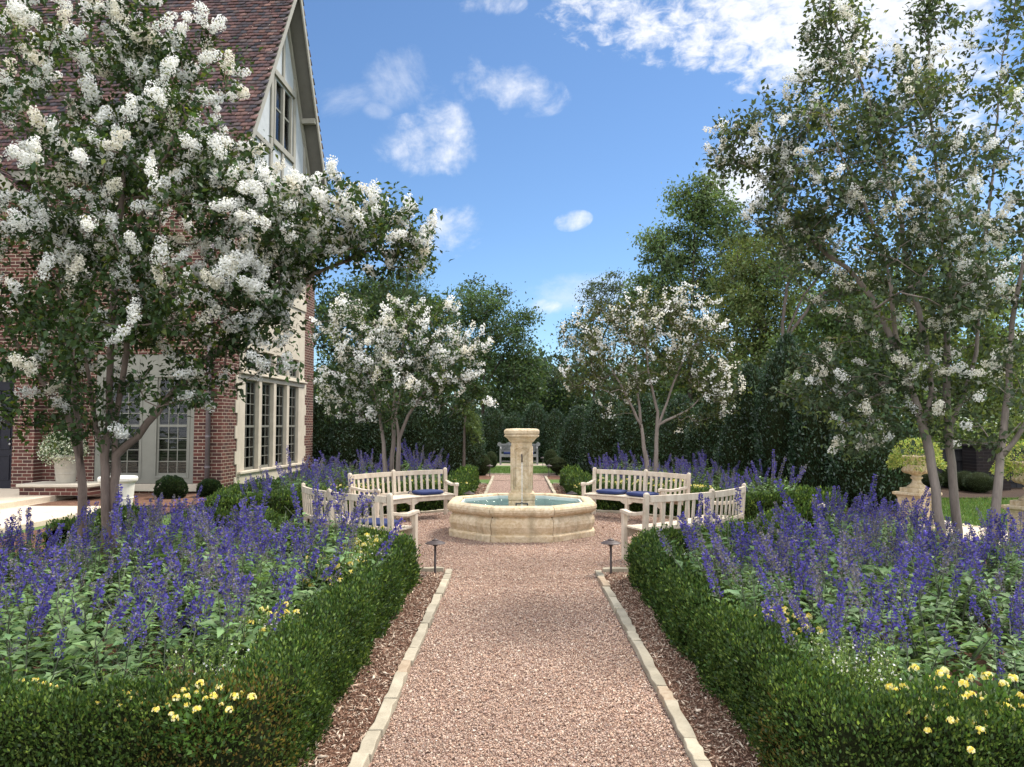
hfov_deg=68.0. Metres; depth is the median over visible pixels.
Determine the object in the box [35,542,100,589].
salvia plant
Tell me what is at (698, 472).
salvia plant
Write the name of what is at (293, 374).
transom window
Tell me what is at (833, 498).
salvia plant
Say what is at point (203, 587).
salvia plant
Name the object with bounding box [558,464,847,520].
boxwood hedge
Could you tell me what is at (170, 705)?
yellow lantana
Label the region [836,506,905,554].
salvia plant
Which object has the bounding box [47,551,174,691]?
salvia plant
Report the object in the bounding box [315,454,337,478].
salvia plant
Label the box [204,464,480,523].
boxwood hedge
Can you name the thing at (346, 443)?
laurel column
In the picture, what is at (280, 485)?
salvia plant
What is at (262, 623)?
white summer snapdragon
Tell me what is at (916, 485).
stone urn
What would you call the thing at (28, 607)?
salvia plant
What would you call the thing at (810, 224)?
crape myrtle tree
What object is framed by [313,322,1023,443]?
distant woodland
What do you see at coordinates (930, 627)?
salvia plant
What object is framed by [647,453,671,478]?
salvia plant
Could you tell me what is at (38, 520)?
terrace step
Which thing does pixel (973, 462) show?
fence
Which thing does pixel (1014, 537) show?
salvia plant
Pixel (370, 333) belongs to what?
crape myrtle tree
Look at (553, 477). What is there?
topiary mulch
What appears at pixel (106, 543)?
salvia plant
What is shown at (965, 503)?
lawn
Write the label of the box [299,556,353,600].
yellow lantana
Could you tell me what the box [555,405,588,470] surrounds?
laurel column
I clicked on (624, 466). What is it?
salvia plant
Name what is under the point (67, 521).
boxwood hedge
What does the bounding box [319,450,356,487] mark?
salvia plant
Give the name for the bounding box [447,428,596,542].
fountain
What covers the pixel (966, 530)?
stone paving
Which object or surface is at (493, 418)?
laurel column
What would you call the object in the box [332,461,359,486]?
salvia plant
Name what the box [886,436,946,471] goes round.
urn plant
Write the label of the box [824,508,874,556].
salvia plant
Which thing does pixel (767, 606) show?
salvia plant
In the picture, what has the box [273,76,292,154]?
gable window
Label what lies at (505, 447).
scroll back bench
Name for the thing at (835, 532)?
salvia plant
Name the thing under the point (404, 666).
edging stone
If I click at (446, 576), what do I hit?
edging stone
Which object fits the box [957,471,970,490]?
topiary ball
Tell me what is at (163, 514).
salvia plant
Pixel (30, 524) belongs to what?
salvia plant
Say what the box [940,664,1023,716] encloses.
yellow lantana
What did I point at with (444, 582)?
edging stone
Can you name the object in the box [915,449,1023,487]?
board fence
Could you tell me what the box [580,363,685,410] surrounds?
garden tree
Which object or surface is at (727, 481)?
salvia plant
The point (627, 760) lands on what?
gravel path
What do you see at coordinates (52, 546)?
salvia plant
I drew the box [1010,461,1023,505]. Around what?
stone urn
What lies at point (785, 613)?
yellow lantana
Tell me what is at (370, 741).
edging stone
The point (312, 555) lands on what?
salvia plant
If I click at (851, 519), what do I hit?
salvia plant
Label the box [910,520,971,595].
salvia plant
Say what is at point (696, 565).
salvia plant
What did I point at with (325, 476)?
salvia plant
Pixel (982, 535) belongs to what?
salvia plant
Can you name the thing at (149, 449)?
front window
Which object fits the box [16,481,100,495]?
brick planter block
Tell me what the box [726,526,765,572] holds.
salvia plant
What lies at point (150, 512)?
salvia plant
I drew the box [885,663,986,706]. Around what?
yellow lantana
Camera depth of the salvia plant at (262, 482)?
13.72 m
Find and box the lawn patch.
[479,479,489,482]
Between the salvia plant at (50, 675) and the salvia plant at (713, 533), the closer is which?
the salvia plant at (50, 675)
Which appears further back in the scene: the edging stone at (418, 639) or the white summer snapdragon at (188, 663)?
the edging stone at (418, 639)
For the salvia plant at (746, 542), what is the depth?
6.67 m
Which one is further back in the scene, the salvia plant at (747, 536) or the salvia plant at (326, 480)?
the salvia plant at (326, 480)
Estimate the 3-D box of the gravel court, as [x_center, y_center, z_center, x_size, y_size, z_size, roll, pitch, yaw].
[0.147,2.263,11.394,6.600,0.001,6.600,0,-3,0]
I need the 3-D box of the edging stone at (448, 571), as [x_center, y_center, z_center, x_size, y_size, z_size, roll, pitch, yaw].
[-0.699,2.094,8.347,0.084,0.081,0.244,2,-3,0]
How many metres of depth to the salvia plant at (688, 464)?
17.91 m
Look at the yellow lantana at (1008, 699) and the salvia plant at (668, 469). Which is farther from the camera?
the salvia plant at (668, 469)
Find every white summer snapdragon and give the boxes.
[155,635,241,678]
[158,627,253,676]
[217,611,290,666]
[231,602,307,655]
[231,603,294,645]
[308,552,356,587]
[316,546,361,581]
[326,542,374,562]
[337,528,384,559]
[345,532,380,551]
[696,550,753,587]
[713,568,768,605]
[715,579,768,609]
[792,623,889,690]
[809,623,900,690]
[811,632,881,691]
[814,646,899,690]
[816,627,909,691]
[818,630,901,690]
[830,647,885,691]
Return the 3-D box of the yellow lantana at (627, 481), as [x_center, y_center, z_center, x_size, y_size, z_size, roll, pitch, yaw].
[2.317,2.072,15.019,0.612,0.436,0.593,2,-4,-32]
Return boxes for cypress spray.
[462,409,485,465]
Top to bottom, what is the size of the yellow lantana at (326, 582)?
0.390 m
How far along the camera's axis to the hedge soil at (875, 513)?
14.16 m
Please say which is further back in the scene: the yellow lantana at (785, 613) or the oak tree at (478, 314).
the oak tree at (478, 314)
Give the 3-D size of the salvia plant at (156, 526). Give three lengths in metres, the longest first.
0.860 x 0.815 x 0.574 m
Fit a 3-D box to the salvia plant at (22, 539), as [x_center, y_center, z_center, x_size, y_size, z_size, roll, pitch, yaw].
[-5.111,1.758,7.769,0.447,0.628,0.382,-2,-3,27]
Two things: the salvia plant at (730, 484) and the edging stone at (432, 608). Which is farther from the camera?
the salvia plant at (730, 484)
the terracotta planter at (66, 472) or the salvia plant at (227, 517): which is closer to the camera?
the salvia plant at (227, 517)
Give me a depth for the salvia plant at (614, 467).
16.54 m
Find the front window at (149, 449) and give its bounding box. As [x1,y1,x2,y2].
[94,354,195,483]
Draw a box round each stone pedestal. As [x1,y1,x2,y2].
[892,491,942,529]
[1001,504,1023,552]
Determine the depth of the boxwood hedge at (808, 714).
3.49 m
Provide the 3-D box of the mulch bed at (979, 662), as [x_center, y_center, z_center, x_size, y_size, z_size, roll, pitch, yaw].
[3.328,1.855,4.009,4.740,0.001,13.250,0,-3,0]
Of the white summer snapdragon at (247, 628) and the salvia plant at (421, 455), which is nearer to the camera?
the white summer snapdragon at (247, 628)
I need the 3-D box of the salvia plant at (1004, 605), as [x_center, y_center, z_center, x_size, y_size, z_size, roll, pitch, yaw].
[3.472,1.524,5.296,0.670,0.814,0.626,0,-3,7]
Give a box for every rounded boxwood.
[153,475,188,498]
[196,478,222,496]
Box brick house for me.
[0,0,330,492]
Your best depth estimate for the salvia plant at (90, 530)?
8.15 m
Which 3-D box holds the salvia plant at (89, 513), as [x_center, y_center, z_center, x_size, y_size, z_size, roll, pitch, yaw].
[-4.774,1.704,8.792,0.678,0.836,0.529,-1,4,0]
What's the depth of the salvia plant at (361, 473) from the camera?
15.07 m
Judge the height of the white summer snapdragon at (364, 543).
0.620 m
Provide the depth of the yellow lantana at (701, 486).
14.07 m
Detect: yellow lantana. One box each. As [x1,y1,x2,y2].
[9,676,57,697]
[95,689,145,734]
[151,686,223,752]
[163,678,256,758]
[234,601,299,654]
[298,561,343,598]
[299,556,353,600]
[305,552,346,579]
[331,482,346,489]
[341,535,377,557]
[344,531,381,544]
[350,540,370,557]
[619,478,638,484]
[637,479,654,486]
[662,478,683,486]
[693,482,717,489]
[754,601,816,653]
[766,607,824,653]
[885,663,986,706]
[905,698,993,766]
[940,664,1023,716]
[970,696,1023,722]
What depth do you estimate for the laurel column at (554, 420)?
32.69 m
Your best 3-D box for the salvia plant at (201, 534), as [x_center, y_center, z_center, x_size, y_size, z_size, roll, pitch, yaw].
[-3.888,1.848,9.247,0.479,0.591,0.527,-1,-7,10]
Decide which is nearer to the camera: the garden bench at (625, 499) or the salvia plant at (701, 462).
the garden bench at (625, 499)
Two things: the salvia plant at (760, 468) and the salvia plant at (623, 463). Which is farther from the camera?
the salvia plant at (623, 463)
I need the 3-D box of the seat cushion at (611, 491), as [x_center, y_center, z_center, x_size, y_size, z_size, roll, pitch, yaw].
[1.788,1.923,13.520,0.523,0.075,0.452,-2,-4,39]
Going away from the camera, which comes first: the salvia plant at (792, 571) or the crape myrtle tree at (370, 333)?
the salvia plant at (792, 571)
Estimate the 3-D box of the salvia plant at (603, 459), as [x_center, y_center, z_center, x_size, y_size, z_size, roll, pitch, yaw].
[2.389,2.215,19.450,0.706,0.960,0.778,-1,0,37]
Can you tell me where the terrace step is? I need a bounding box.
[0,514,75,533]
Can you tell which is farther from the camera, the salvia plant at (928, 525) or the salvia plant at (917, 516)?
the salvia plant at (917, 516)
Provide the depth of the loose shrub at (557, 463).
24.49 m
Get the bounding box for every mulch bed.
[3,541,442,766]
[312,484,487,524]
[552,484,659,514]
[604,547,1022,766]
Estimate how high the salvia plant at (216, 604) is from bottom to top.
1.050 m
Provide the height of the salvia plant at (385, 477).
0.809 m
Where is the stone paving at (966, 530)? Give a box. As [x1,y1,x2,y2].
[944,520,1007,544]
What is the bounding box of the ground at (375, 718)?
[1,426,1020,754]
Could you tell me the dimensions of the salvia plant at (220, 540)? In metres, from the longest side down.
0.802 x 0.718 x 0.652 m
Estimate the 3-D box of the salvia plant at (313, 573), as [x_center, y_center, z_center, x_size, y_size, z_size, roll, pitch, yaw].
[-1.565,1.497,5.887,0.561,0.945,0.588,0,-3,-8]
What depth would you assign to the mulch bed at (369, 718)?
4.86 m
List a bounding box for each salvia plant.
[0,507,42,589]
[0,514,64,607]
[0,524,32,560]
[0,545,104,684]
[0,547,53,638]
[0,550,128,673]
[0,559,58,640]
[0,594,132,688]
[2,523,94,625]
[3,637,23,665]
[16,529,93,593]
[24,536,163,651]
[26,544,112,621]
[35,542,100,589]
[42,494,122,581]
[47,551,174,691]
[56,527,96,572]
[70,504,144,613]
[70,589,183,691]
[75,524,137,606]
[76,496,100,547]
[81,510,132,575]
[82,523,134,595]
[100,498,182,573]
[103,542,214,656]
[109,502,191,599]
[111,484,225,629]
[113,492,165,553]
[114,557,206,676]
[117,498,185,572]
[117,556,253,688]
[120,503,145,543]
[124,495,162,531]
[141,497,166,549]
[148,498,250,607]
[149,537,232,638]
[152,486,201,544]
[156,525,292,669]
[158,495,220,561]
[159,498,213,545]
[160,526,300,677]
[178,513,220,548]
[180,513,224,571]
[182,498,327,645]
[184,506,288,621]
[185,483,271,622]
[191,502,253,557]
[195,497,279,576]
[196,506,253,585]
[215,523,297,603]
[224,548,338,641]
[228,502,302,560]
[239,476,272,493]
[241,493,323,607]
[241,522,327,589]
[244,470,275,493]
[249,491,332,565]
[259,465,297,496]
[265,464,300,490]
[269,511,349,614]
[275,447,322,490]
[279,464,305,490]
[281,457,319,490]
[288,476,404,585]
[290,459,377,566]
[295,465,330,490]
[296,458,332,488]
[310,453,339,487]
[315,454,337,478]
[317,466,340,486]
[318,472,337,487]
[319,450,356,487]
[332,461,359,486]
[335,457,378,487]
[344,448,373,481]
[344,467,370,486]
[356,449,376,480]
[359,450,389,485]
[367,453,381,478]
[370,466,410,483]
[379,453,404,483]
[395,445,423,470]
[400,443,427,480]
[403,438,443,482]
[408,447,443,483]
[410,445,441,480]
[424,454,449,482]
[588,453,627,483]
[591,452,622,476]
[594,457,617,478]
[594,458,615,478]
[608,466,642,481]
[611,454,634,479]
[617,443,643,481]
[627,463,664,482]
[629,450,667,472]
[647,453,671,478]
[653,459,689,485]
[656,511,759,587]
[657,521,763,588]
[665,461,681,484]
[671,457,692,473]
[673,460,705,486]
[675,453,700,482]
[675,453,708,486]
[682,464,711,484]
[682,469,711,488]
[691,473,762,562]
[697,449,714,486]
[697,452,736,486]
[697,468,720,487]
[697,501,810,638]
[704,513,790,612]
[707,468,734,488]
[711,470,745,489]
[714,460,740,486]
[724,544,802,605]
[725,478,741,489]
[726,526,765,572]
[728,521,788,592]
[731,521,796,573]
[740,461,776,494]
[743,468,770,492]
[745,459,771,491]
[745,519,810,591]
[749,552,862,671]
[750,449,806,492]
[752,494,915,658]
[757,501,817,570]
[771,474,877,582]
[772,592,883,692]
[773,479,912,629]
[773,502,863,574]
[779,537,840,613]
[789,547,929,679]
[790,514,888,662]
[798,499,852,545]
[812,492,853,537]
[816,583,959,701]
[818,510,883,605]
[822,502,928,623]
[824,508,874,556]
[825,485,866,535]
[825,524,1002,691]
[829,501,899,560]
[831,511,880,571]
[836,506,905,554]
[838,498,944,588]
[850,548,973,664]
[853,526,1000,657]
[858,493,899,537]
[859,519,933,606]
[861,500,923,550]
[868,504,979,626]
[875,531,950,586]
[881,486,930,532]
[881,499,956,550]
[895,499,950,539]
[902,496,933,556]
[904,498,961,564]
[907,511,985,576]
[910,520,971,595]
[922,534,1023,631]
[927,533,994,620]
[929,509,1006,599]
[931,502,987,552]
[937,623,1023,700]
[943,528,1016,583]
[947,543,1023,655]
[963,533,1023,664]
[965,507,1023,586]
[968,521,1016,574]
[968,580,1023,694]
[974,507,1023,620]
[978,512,1023,551]
[981,511,1023,591]
[996,626,1023,678]
[1004,507,1023,588]
[1008,526,1022,553]
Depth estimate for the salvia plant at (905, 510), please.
8.91 m
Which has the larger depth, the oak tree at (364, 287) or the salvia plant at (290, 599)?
the oak tree at (364, 287)
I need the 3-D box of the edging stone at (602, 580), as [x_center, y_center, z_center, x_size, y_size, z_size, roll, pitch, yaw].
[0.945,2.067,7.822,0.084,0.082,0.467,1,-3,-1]
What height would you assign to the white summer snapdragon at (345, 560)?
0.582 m
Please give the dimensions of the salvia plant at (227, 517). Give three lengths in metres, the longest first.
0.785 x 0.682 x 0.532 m
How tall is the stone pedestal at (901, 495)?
0.606 m
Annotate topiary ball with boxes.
[478,454,491,475]
[487,451,498,467]
[542,449,558,467]
[921,471,944,487]
[941,469,959,487]
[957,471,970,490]
[963,472,993,492]
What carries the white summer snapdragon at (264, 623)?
on the mulch bed at (369, 718)
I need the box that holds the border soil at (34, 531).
[0,503,199,568]
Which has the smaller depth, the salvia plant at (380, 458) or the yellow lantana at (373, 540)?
the yellow lantana at (373, 540)
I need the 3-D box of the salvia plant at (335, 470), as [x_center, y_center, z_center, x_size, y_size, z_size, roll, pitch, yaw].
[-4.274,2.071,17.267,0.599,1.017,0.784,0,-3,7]
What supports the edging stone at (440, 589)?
on the ground at (375, 718)
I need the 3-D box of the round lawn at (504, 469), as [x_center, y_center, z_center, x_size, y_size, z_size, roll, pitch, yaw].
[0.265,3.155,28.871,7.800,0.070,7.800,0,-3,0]
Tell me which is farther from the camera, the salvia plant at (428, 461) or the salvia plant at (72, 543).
the salvia plant at (428, 461)
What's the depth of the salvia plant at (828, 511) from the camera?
9.47 m
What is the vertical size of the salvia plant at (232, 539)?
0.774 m
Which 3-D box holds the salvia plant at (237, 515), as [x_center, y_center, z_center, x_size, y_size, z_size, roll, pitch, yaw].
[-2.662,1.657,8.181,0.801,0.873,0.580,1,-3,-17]
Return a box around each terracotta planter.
[52,455,76,482]
[97,475,137,506]
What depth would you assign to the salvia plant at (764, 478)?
14.58 m
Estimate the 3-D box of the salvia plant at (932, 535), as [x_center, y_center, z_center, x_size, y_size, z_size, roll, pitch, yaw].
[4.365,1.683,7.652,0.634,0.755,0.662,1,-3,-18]
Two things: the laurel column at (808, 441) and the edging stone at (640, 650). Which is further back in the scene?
the laurel column at (808, 441)
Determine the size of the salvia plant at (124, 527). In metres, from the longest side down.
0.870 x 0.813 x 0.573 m
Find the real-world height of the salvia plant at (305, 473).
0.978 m
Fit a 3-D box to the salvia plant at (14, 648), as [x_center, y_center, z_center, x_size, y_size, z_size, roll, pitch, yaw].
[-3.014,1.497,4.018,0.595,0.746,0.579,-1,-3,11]
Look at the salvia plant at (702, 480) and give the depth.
15.71 m
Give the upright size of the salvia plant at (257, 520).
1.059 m
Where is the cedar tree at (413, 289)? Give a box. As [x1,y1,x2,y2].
[358,250,449,394]
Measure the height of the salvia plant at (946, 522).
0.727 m
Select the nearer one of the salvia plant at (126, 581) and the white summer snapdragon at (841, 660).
the white summer snapdragon at (841, 660)
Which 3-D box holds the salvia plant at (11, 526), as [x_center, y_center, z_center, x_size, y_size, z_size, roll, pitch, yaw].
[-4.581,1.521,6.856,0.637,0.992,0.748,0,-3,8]
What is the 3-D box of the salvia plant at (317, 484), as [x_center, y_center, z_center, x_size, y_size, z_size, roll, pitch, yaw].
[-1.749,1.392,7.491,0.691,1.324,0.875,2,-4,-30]
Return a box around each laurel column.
[312,393,338,466]
[322,384,373,473]
[360,382,414,472]
[400,389,450,474]
[435,390,487,475]
[480,406,506,461]
[497,411,527,460]
[520,402,545,461]
[539,408,567,460]
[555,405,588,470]
[565,405,576,421]
[575,391,625,474]
[610,391,666,477]
[645,392,698,479]
[680,387,728,477]
[711,361,763,474]
[748,330,809,480]
[785,339,854,490]
[820,366,923,510]
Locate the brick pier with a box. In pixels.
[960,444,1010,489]
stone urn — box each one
[900,455,930,492]
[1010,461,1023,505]
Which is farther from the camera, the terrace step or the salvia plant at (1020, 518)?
the terrace step
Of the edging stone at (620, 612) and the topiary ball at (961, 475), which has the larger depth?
the topiary ball at (961, 475)
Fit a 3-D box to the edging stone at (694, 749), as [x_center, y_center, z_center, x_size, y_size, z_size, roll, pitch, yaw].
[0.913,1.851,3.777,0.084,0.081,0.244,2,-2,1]
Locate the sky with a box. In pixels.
[303,0,1023,423]
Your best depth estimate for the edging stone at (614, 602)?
6.85 m
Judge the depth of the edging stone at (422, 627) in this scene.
6.02 m
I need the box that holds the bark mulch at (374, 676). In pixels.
[298,483,775,766]
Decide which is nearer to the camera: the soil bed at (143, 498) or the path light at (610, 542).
the path light at (610, 542)
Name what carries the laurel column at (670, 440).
on the hedge soil at (875, 513)
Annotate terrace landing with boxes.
[0,489,76,508]
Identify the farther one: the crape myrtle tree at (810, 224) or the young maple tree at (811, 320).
the young maple tree at (811, 320)
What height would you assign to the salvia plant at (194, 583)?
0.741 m
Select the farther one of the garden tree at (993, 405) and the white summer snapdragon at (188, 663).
the garden tree at (993, 405)
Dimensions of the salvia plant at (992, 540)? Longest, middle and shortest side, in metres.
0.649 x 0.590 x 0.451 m
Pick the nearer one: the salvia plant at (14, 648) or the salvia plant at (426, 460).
the salvia plant at (14, 648)
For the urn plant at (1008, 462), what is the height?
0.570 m
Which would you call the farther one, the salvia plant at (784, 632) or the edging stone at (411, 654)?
the edging stone at (411, 654)
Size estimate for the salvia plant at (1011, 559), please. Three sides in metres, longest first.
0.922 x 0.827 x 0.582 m
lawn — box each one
[488,462,553,472]
[889,496,1018,529]
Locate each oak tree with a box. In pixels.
[313,263,481,404]
[428,272,570,418]
[502,363,600,421]
[604,158,753,402]
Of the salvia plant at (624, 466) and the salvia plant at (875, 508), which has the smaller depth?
the salvia plant at (875, 508)
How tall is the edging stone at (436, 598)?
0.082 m
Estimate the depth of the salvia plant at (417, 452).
18.17 m
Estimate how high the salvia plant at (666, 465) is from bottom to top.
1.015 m
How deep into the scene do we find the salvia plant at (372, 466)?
17.51 m
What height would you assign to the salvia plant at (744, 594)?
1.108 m
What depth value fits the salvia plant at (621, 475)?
15.92 m
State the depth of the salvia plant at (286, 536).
7.64 m
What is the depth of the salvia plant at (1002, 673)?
3.89 m
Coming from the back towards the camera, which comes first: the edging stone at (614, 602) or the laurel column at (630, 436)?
the laurel column at (630, 436)
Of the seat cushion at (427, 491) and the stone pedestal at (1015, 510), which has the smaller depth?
the stone pedestal at (1015, 510)
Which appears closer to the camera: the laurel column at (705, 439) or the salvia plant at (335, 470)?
the salvia plant at (335, 470)
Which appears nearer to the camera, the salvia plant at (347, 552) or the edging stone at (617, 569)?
the salvia plant at (347, 552)
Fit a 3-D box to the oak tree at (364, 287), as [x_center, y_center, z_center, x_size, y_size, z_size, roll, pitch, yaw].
[-6.644,-1.118,38.108,10.128,9.674,7.614,0,-3,0]
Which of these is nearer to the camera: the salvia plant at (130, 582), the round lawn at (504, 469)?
the salvia plant at (130, 582)
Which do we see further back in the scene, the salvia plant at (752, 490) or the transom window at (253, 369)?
the transom window at (253, 369)
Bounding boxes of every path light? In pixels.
[425,538,444,573]
[601,538,620,573]
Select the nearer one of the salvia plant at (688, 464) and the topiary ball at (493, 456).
the salvia plant at (688, 464)
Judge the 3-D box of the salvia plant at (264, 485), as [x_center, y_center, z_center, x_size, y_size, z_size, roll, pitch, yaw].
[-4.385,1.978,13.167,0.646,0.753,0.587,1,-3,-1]
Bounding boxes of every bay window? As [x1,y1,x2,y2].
[244,380,255,469]
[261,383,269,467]
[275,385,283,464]
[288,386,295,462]
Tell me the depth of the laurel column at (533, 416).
33.12 m
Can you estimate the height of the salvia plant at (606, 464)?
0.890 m
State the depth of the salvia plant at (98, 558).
6.54 m
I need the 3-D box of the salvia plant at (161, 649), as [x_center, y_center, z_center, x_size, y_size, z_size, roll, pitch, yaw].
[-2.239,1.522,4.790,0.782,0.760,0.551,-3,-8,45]
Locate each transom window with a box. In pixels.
[246,349,255,370]
[277,356,283,375]
[290,360,295,377]
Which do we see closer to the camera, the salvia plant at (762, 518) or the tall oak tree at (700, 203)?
the salvia plant at (762, 518)
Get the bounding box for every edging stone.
[348,752,369,766]
[357,730,380,762]
[368,698,396,737]
[383,672,407,702]
[396,660,410,673]
[402,647,418,665]
[410,632,425,650]
[417,623,427,636]
[420,566,443,571]
[421,510,437,512]
[421,612,433,627]
[425,604,437,614]
[430,594,441,606]
[435,586,445,596]
[439,579,448,587]
[442,574,450,580]
[444,569,451,573]
[595,570,603,576]
[597,510,619,513]
[597,576,610,587]
[602,567,628,571]
[602,586,615,599]
[608,596,622,612]
[616,608,627,621]
[620,616,635,633]
[627,631,640,644]
[632,641,653,664]
[642,659,666,691]
[657,686,675,707]
[664,700,696,743]
[684,738,708,766]
[694,760,711,766]
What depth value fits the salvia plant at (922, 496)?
9.61 m
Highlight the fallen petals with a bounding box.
[336,517,669,765]
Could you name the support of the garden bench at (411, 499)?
on the gravel court
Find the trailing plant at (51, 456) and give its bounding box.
[36,430,89,465]
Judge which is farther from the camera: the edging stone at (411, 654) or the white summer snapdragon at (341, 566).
the white summer snapdragon at (341, 566)
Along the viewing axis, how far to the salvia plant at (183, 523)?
8.32 m
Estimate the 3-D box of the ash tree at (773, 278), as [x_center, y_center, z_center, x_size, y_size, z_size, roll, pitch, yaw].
[10.582,-1.156,26.017,4.758,8.436,3.768,0,-3,0]
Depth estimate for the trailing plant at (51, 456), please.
16.51 m
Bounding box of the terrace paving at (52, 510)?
[0,501,100,515]
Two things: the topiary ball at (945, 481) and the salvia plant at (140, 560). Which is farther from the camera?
the topiary ball at (945, 481)
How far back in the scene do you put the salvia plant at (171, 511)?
9.88 m
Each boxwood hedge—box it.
[0,501,423,766]
[38,503,161,567]
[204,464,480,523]
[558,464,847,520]
[623,500,1023,766]
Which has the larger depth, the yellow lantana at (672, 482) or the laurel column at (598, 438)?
the laurel column at (598, 438)
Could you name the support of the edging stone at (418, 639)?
on the ground at (375, 718)
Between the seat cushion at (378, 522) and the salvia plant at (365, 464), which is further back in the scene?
the salvia plant at (365, 464)
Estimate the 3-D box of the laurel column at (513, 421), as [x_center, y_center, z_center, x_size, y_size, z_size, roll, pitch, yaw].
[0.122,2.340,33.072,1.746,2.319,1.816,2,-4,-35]
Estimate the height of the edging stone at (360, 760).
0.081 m
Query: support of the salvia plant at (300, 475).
on the mulch bed at (475, 494)
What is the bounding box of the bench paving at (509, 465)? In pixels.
[496,464,544,465]
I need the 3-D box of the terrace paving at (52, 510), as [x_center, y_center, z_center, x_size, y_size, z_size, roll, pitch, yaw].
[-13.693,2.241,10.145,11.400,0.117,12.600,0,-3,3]
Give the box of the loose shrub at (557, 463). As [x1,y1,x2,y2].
[547,456,567,474]
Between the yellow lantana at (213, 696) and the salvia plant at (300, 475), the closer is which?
the yellow lantana at (213, 696)
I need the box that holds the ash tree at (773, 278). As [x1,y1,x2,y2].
[747,237,882,337]
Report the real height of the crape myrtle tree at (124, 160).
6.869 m
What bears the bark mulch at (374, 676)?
on the ground at (375, 718)
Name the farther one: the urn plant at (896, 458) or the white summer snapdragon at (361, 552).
the urn plant at (896, 458)
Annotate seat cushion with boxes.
[348,518,398,526]
[408,489,442,494]
[596,489,629,493]
[626,491,658,496]
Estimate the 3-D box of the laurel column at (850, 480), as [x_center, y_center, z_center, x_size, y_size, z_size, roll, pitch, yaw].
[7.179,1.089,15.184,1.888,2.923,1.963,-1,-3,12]
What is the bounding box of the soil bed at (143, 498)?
[29,493,205,505]
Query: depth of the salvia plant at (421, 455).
19.88 m
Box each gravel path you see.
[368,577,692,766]
[479,474,591,479]
[487,480,551,493]
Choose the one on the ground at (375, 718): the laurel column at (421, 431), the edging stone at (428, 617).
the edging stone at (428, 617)
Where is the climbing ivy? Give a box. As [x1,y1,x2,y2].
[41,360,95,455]
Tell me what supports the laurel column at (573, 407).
on the hedge soil
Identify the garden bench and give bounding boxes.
[301,483,419,558]
[348,468,458,520]
[581,467,690,521]
[620,483,745,559]
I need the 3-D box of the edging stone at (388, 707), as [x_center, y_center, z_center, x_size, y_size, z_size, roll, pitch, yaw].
[-0.716,1.871,4.229,0.084,0.082,0.467,-1,-3,1]
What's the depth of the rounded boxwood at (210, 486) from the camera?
17.08 m
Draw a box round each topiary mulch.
[441,476,490,478]
[547,476,596,479]
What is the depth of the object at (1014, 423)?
27.80 m
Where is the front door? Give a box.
[0,371,14,487]
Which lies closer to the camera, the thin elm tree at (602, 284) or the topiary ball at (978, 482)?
the topiary ball at (978, 482)
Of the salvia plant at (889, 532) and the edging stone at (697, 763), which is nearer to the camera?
the edging stone at (697, 763)
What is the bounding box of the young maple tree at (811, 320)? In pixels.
[755,274,930,382]
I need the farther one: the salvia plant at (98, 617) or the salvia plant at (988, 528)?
the salvia plant at (988, 528)
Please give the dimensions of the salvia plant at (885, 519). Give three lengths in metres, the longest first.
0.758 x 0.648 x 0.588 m
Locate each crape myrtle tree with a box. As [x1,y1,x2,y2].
[0,0,452,573]
[306,286,498,482]
[550,279,751,484]
[695,0,1023,572]
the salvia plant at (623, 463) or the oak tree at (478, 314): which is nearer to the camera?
the salvia plant at (623, 463)
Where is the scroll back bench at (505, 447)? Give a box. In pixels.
[497,442,539,464]
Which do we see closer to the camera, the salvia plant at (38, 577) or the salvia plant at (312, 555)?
the salvia plant at (38, 577)
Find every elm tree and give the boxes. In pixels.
[535,267,650,401]
[691,215,824,392]
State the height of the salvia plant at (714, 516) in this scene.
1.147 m
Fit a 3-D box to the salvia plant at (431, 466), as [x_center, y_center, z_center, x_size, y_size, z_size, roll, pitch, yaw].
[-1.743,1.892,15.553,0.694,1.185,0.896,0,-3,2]
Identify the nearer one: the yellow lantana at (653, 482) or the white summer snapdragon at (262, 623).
the white summer snapdragon at (262, 623)
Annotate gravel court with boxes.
[384,512,675,578]
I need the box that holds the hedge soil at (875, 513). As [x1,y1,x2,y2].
[844,507,897,523]
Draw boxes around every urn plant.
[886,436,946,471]
[989,439,1023,480]
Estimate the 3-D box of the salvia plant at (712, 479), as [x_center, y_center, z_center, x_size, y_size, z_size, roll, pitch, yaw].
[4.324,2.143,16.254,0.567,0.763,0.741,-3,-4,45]
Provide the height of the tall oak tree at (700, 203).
14.087 m
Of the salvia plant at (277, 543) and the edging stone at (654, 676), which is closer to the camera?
the edging stone at (654, 676)
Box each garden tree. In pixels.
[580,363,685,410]
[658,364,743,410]
[815,251,969,376]
[877,198,1023,343]
[877,365,969,444]
[879,282,1023,434]
[941,246,1023,432]
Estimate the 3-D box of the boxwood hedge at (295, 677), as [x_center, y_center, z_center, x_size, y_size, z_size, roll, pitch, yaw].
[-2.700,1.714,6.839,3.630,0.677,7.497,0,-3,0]
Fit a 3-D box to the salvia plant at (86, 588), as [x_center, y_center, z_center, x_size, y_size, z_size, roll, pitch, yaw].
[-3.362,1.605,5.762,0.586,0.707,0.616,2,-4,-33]
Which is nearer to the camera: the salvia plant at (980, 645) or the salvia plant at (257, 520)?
the salvia plant at (980, 645)
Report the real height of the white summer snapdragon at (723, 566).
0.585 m
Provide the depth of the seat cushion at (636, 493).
12.92 m

